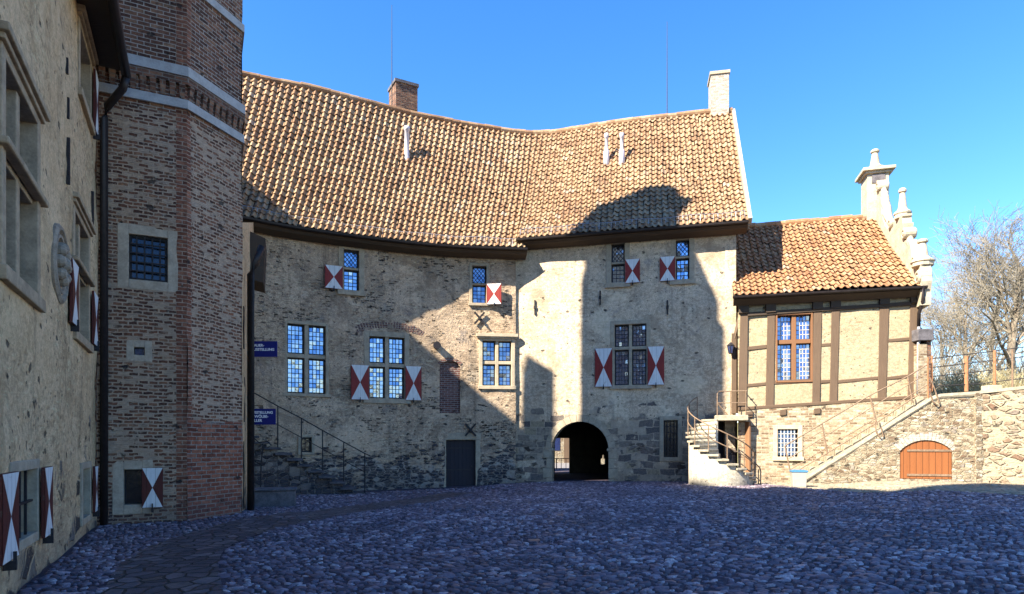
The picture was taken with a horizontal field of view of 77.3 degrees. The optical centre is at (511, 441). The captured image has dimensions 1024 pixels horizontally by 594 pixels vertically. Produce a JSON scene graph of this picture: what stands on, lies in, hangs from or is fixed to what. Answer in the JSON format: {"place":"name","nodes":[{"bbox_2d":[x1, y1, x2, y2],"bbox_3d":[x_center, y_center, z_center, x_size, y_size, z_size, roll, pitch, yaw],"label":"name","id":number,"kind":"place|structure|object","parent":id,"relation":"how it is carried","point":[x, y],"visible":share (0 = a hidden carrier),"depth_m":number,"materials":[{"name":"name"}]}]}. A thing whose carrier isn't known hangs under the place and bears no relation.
{"place":"outdoors","nodes":[
{"label":"outdoors","id":0,"kind":"place"},
{"bbox_2d":[100,492,473,593],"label":"path","id":1,"kind":"structure","parent":0,"point":[185,563],"depth_m":9.53,"materials":[{"name":"grey stone"}]},
{"bbox_2d":[16,467,1023,593],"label":"ground","id":2,"kind":"structure","parent":0,"point":[562,474],"depth_m":8.80,"materials":[{"name":"grey stone"}]},
{"bbox_2d":[95,0,244,525],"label":"brick tower","id":3,"kind":"structure","parent":2,"relation":"on","point":[176,123],"depth_m":13.76,"materials":[{"name":"brick"}]},
{"bbox_2d":[112,460,152,514],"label":"window","id":4,"kind":"structure","parent":3,"relation":"in","point":[127,476],"depth_m":13.44,"materials":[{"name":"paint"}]},
{"bbox_2d":[126,340,151,361],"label":"window","id":5,"kind":"structure","parent":3,"relation":"in","point":[141,351],"depth_m":13.48,"materials":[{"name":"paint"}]},
{"bbox_2d":[117,223,177,291],"bbox_3d":[-7.739,-3.873,13.635,1.120,1.348,0.232,0,0,-26],"label":"window","id":6,"kind":"structure","parent":3,"relation":"in","point":[146,254],"depth_m":13.58,"materials":[{"name":"paint"}]},
{"bbox_2d":[242,222,266,510],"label":"link building","id":7,"kind":"structure","parent":2,"relation":"on","point":[254,260],"depth_m":17.58,"materials":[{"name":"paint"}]},
{"bbox_2d":[254,405,275,424],"bbox_3d":[-8.120,-0.848,20.605,1.017,0.625,0.036,0,0,-1],"label":"wall sign","id":8,"kind":"object","parent":7,"relation":"attached to","point":[262,416],"visible":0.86,"depth_m":20.60,"materials":[{"name":"metal"}]},
{"bbox_2d":[254,341,276,356],"bbox_3d":[-8.084,-3.027,20.605,1.048,0.615,0.036,0,0,-1],"label":"wall sign","id":9,"kind":"object","parent":7,"relation":"attached to","point":[265,348],"visible":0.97,"depth_m":20.60,"materials":[{"name":"metal"}]},
{"bbox_2d":[254,487,296,506],"bbox_3d":[-7.102,1.708,19.051,1.340,0.650,0.700,0,0,-18],"label":"stone trough","id":10,"kind":"object","parent":2,"relation":"on","point":[275,496],"visible":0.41,"depth_m":18.78,"materials":[{"name":"grey stone"}]},
{"bbox_2d":[254,392,370,494],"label":"stone staircase","id":11,"kind":"structure","parent":2,"relation":"on","point":[273,467],"depth_m":22.56,"materials":[{"name":"stone"}]},
{"bbox_2d":[19,480,1023,593],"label":"cobblestones","id":12,"kind":"structure","parent":2,"relation":"on","point":[534,502],"depth_m":10.37,"materials":[{"name":"grey stone"}]},
{"bbox_2d":[685,390,760,485],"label":"curved staircase","id":13,"kind":"structure","parent":2,"relation":"on","point":[708,466],"depth_m":22.48,"materials":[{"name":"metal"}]},
{"bbox_2d":[732,148,935,481],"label":"timber house","id":14,"kind":"structure","parent":2,"relation":"on","point":[828,314],"depth_m":23.56,"materials":[{"name":"paint"}]},
{"bbox_2d":[736,321,737,413],"bbox_3d":[8.729,-2.831,24.469,0.270,3.533,0.100,0,0,14],"label":"door","id":15,"kind":"structure","parent":14,"relation":"in","point":[736,321],"depth_m":24.45,"materials":[{"name":"brown wood"}]},
{"bbox_2d":[745,422,750,471],"bbox_3d":[8.718,0.397,23.962,0.060,2.246,0.800,0,0,-7],"label":"open door","id":16,"kind":"structure","parent":14,"relation":"in","point":[747,424],"depth_m":23.69,"materials":[{"name":"brown wood"}]},
{"bbox_2d":[772,425,803,460],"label":"window","id":17,"kind":"structure","parent":14,"relation":"in","point":[782,434],"depth_m":23.57,"materials":[{"name":"stone"}]},
{"bbox_2d":[776,312,812,382],"bbox_3d":[10.395,-3.433,23.633,1.264,2.539,0.350,0,0,14],"label":"window","id":18,"kind":"structure","parent":14,"relation":"in","point":[794,331],"depth_m":23.61,"materials":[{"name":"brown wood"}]},
{"bbox_2d":[784,357,939,481],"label":"straight staircase","id":19,"kind":"structure","parent":2,"relation":"on","point":[886,419],"depth_m":22.09,"materials":[{"name":"beige stone"}]},
{"bbox_2d":[807,386,1023,483],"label":"retaining wall","id":20,"kind":"structure","parent":2,"relation":"on","point":[976,436],"depth_m":21.27,"materials":[{"name":"stone"}]},
{"bbox_2d":[900,440,951,478],"bbox_3d":[13.897,0.612,21.467,1.593,1.285,0.095,0,0,14],"label":"arched door","id":21,"kind":"structure","parent":20,"relation":"in","point":[924,459],"depth_m":21.45,"materials":[{"name":"orange wood"}]},
{"bbox_2d":[930,347,1023,391],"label":"iron fence","id":22,"kind":"object","parent":20,"relation":"on","point":[966,363],"visible":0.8,"depth_m":21.17,"materials":[{"name":"metal"}]},
{"bbox_2d":[555,438,604,463],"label":"house","id":23,"kind":"structure","parent":0,"point":[561,447],"depth_m":55.96,"materials":[{"name":"stone"}]},
{"bbox_2d":[555,438,559,449],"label":"window","id":24,"kind":"structure","parent":23,"relation":"in","point":[557,443],"depth_m":55.96,"materials":[{"name":"blue glass"}]},
{"bbox_2d":[564,438,568,462],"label":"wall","id":25,"kind":"structure","parent":23,"relation":"in","point":[566,440],"depth_m":55.95,"materials":[{"name":"brown wood"}]},
{"bbox_2d":[242,0,1023,422],"label":"sky","id":26,"kind":"structure","parent":0,"point":[936,87],"materials":[{"name":"blue"}]},
{"bbox_2d":[737,423,928,466],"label":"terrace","id":27,"kind":"structure","parent":0,"point":[737,443],"depth_m":46.52,"materials":[{"name":"wood"}]},
{"bbox_2d":[912,327,933,440],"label":"garden pier","id":28,"kind":"structure","parent":27,"relation":"on","point":[925,337],"depth_m":22.25,"materials":[{"name":"brick"}]},
{"bbox_2d":[921,269,992,389],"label":"bare tree","id":29,"kind":"object","parent":27,"relation":"on","point":[943,329],"visible":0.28,"depth_m":43.55,"materials":[{"name":"brown plant"}]},
{"bbox_2d":[931,367,997,394],"bbox_3d":[18.093,-2.156,26.870,4.120,2.118,3.348,0,0,17],"label":"dry shrub","id":30,"kind":"object","parent":27,"relation":"on","point":[941,383],"visible":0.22,"depth_m":26.52,"materials":[{"name":"plant"}]},
{"bbox_2d":[921,199,1023,386],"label":"bare tree","id":31,"kind":"object","parent":27,"relation":"on","point":[987,278],"visible":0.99,"depth_m":31.26,"materials":[{"name":"grey plant"}]},
{"bbox_2d":[921,270,1023,377],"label":"bare tree","id":32,"kind":"object","parent":27,"relation":"on","point":[964,346],"visible":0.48,"depth_m":41.05,"materials":[{"name":"brown plant"}]},
{"bbox_2d":[922,231,1023,382],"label":"bare tree","id":33,"kind":"object","parent":27,"relation":"on","point":[986,307],"visible":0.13,"depth_m":46.50,"materials":[{"name":"brown plant"}]},
{"bbox_2d":[931,320,1023,394],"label":"thicket","id":34,"kind":"object","parent":27,"relation":"on","point":[939,363],"visible":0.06,"depth_m":36.47,"materials":[{"name":"brown plant"}]},
{"bbox_2d":[931,371,1023,395],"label":"dry shrub","id":35,"kind":"object","parent":27,"relation":"on","point":[951,390],"visible":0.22,"depth_m":25.64,"materials":[{"name":"brown plant"}]},
{"bbox_2d":[934,360,1022,392],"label":"dry shrub","id":36,"kind":"object","parent":27,"relation":"on","point":[977,379],"visible":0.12,"depth_m":26.66,"materials":[{"name":"brown plant"}]},
{"bbox_2d":[948,262,1023,339],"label":"bare tree","id":37,"kind":"object","parent":27,"relation":"on","point":[1022,318],"visible":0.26,"depth_m":40.47,"materials":[{"name":"brown plant"}]},
{"bbox_2d":[958,364,1023,390],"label":"dry shrub","id":38,"kind":"object","parent":27,"relation":"on","point":[1008,385],"visible":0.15,"depth_m":25.74,"materials":[{"name":"brown plant"}]},
{"bbox_2d":[982,363,1023,385],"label":"dry shrub","id":39,"kind":"object","parent":27,"relation":"on","point":[1010,376],"visible":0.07,"depth_m":27.25,"materials":[{"name":"beige plant"}]},
{"bbox_2d":[756,480,1023,494],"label":"pavement","id":40,"kind":"structure","parent":0,"point":[868,486],"depth_m":19.50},
{"bbox_2d":[789,470,807,486],"bbox_3d":[9.348,1.210,20.866,0.490,0.565,0.410,0,0,13],"label":"litter bin","id":41,"kind":"object","parent":40,"relation":"on","point":[798,478],"visible":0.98,"depth_m":20.70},
{"bbox_2d":[770,483,1017,492],"bbox_3d":[15.350,1.439,21.525,13.300,0.207,8.050,0,0,0],"label":"gravel strip","id":42,"kind":"object","parent":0,"point":[931,490],"visible":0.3,"depth_m":18.54,"materials":[{"name":"grey gravel"}]},
{"label":"meadow","id":43,"kind":"structure","parent":0,"visible":0},
{"bbox_2d":[0,0,130,593],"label":"plastered house","id":44,"kind":"structure","parent":43,"relation":"on","point":[53,53],"depth_m":8.85,"materials":[{"name":"paint"}]},
{"bbox_2d":[9,459,39,551],"bbox_3d":[-5.835,0.730,7.350,0.425,1.020,1.470,0,0,-27],"label":"window","id":45,"kind":"structure","parent":44,"relation":"in","point":[29,470],"depth_m":7.93,"materials":[{"name":"stone"}]},
{"bbox_2d":[0,20,50,312],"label":"window","id":46,"kind":"structure","parent":44,"relation":"in","point":[23,109],"depth_m":7.25,"materials":[{"name":"stone"}]},
{"bbox_2d":[72,191,96,352],"bbox_3d":[-7.668,-2.855,11.224,0.410,2.370,2.140,0,0,-27],"label":"window","id":47,"kind":"structure","parent":44,"relation":"in","point":[83,228],"depth_m":11.70,"materials":[{"name":"stone"}]},
{"bbox_2d":[80,461,91,526],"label":"window","id":48,"kind":"structure","parent":44,"relation":"in","point":[85,467],"depth_m":12.13,"materials":[{"name":"stone"}]},
{"bbox_2d":[76,3,98,135],"bbox_3d":[-7.843,-6.665,11.584,0.420,1.510,1.780,0,0,-27],"label":"window","id":49,"kind":"structure","parent":44,"relation":"in","point":[87,54],"depth_m":11.69,"materials":[{"name":"stone"}]},
{"bbox_2d":[242,63,751,490],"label":"stone house","id":50,"kind":"structure","parent":43,"relation":"on","point":[442,301],"depth_m":25.66,"materials":[{"name":"stone"}]},
{"bbox_2d":[298,435,313,454],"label":"window","id":51,"kind":"structure","parent":50,"relation":"in","point":[307,447],"depth_m":24.09,"materials":[{"name":"stone"}]},
{"bbox_2d":[283,320,330,396],"bbox_3d":[-7.750,-3.083,24.094,1.735,2.828,0.375,0,0,-28],"label":"window","id":52,"kind":"structure","parent":50,"relation":"in","point":[306,342],"depth_m":24.08,"materials":[{"name":"glass"}]},
{"bbox_2d":[337,246,365,296],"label":"window","id":53,"kind":"structure","parent":50,"relation":"in","point":[353,273],"depth_m":24.84,"materials":[{"name":"glass"}]},
{"bbox_2d":[363,330,410,403],"bbox_3d":[-4.972,-2.904,25.353,1.867,2.824,0.375,0,0,-22],"label":"window","id":54,"kind":"structure","parent":50,"relation":"in","point":[386,354],"depth_m":25.35,"materials":[{"name":"glass"}]},
{"bbox_2d":[446,440,474,486],"bbox_3d":[-2.112,1.116,26.252,1.202,2.336,0.140,0,0,-9],"label":"door","id":55,"kind":"structure","parent":50,"relation":"in","point":[460,454],"depth_m":26.24,"materials":[{"name":"wood"}]},
{"bbox_2d":[468,263,489,305],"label":"window","id":56,"kind":"structure","parent":50,"relation":"in","point":[478,272],"depth_m":26.37,"materials":[{"name":"glass"}]},
{"bbox_2d":[476,333,517,388],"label":"window","id":57,"kind":"structure","parent":50,"relation":"in","point":[496,350],"depth_m":26.40,"materials":[{"name":"glass"}]},
{"bbox_2d":[555,463,568,467],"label":"bridge deck","id":58,"kind":"structure","parent":50,"relation":"attached to","point":[565,465],"depth_m":49.76,"materials":[{"name":"white"}]},
{"bbox_2d":[555,458,568,468],"bbox_3d":[3.350,1.489,39.000,3.700,0.922,0.070,0,0,0],"label":"bridge railing","id":59,"kind":"object","parent":58,"relation":"on","point":[561,461],"visible":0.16,"depth_m":38.98,"materials":[{"name":"metal"}]},
{"bbox_2d":[605,242,630,287],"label":"window","id":60,"kind":"structure","parent":50,"relation":"in","point":[616,253],"depth_m":25.61,"materials":[{"name":"stone"}]},
{"bbox_2d":[609,319,651,388],"bbox_3d":[4.721,-3.441,25.502,1.651,2.732,0.375,0,0,14],"label":"window","id":61,"kind":"structure","parent":50,"relation":"in","point":[630,340],"depth_m":25.52,"materials":[{"name":"glass"}]},
{"bbox_2d":[659,416,681,461],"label":"window","id":62,"kind":"structure","parent":50,"relation":"in","point":[670,427],"depth_m":25.08,"materials":[{"name":"stone"}]},
{"bbox_2d":[670,237,695,284],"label":"window","id":63,"kind":"structure","parent":50,"relation":"in","point":[683,249],"depth_m":24.98,"materials":[{"name":"glass"}]},
{"bbox_2d":[718,421,736,467],"bbox_3d":[8.340,0.480,25.080,0.923,2.681,0.100,0,0,14],"label":"door","id":64,"kind":"structure","parent":50,"relation":"in","point":[720,424],"depth_m":25.06,"materials":[{"name":"black"}]},
{"bbox_2d":[727,342,734,353],"bbox_3d":[8.309,-3.543,24.296,0.298,0.451,0.324,0,0,-30],"label":"wall lantern","id":65,"kind":"object","parent":50,"relation":"attached to","point":[730,346],"depth_m":24.20,"materials":[{"name":"metal"}]}
]}

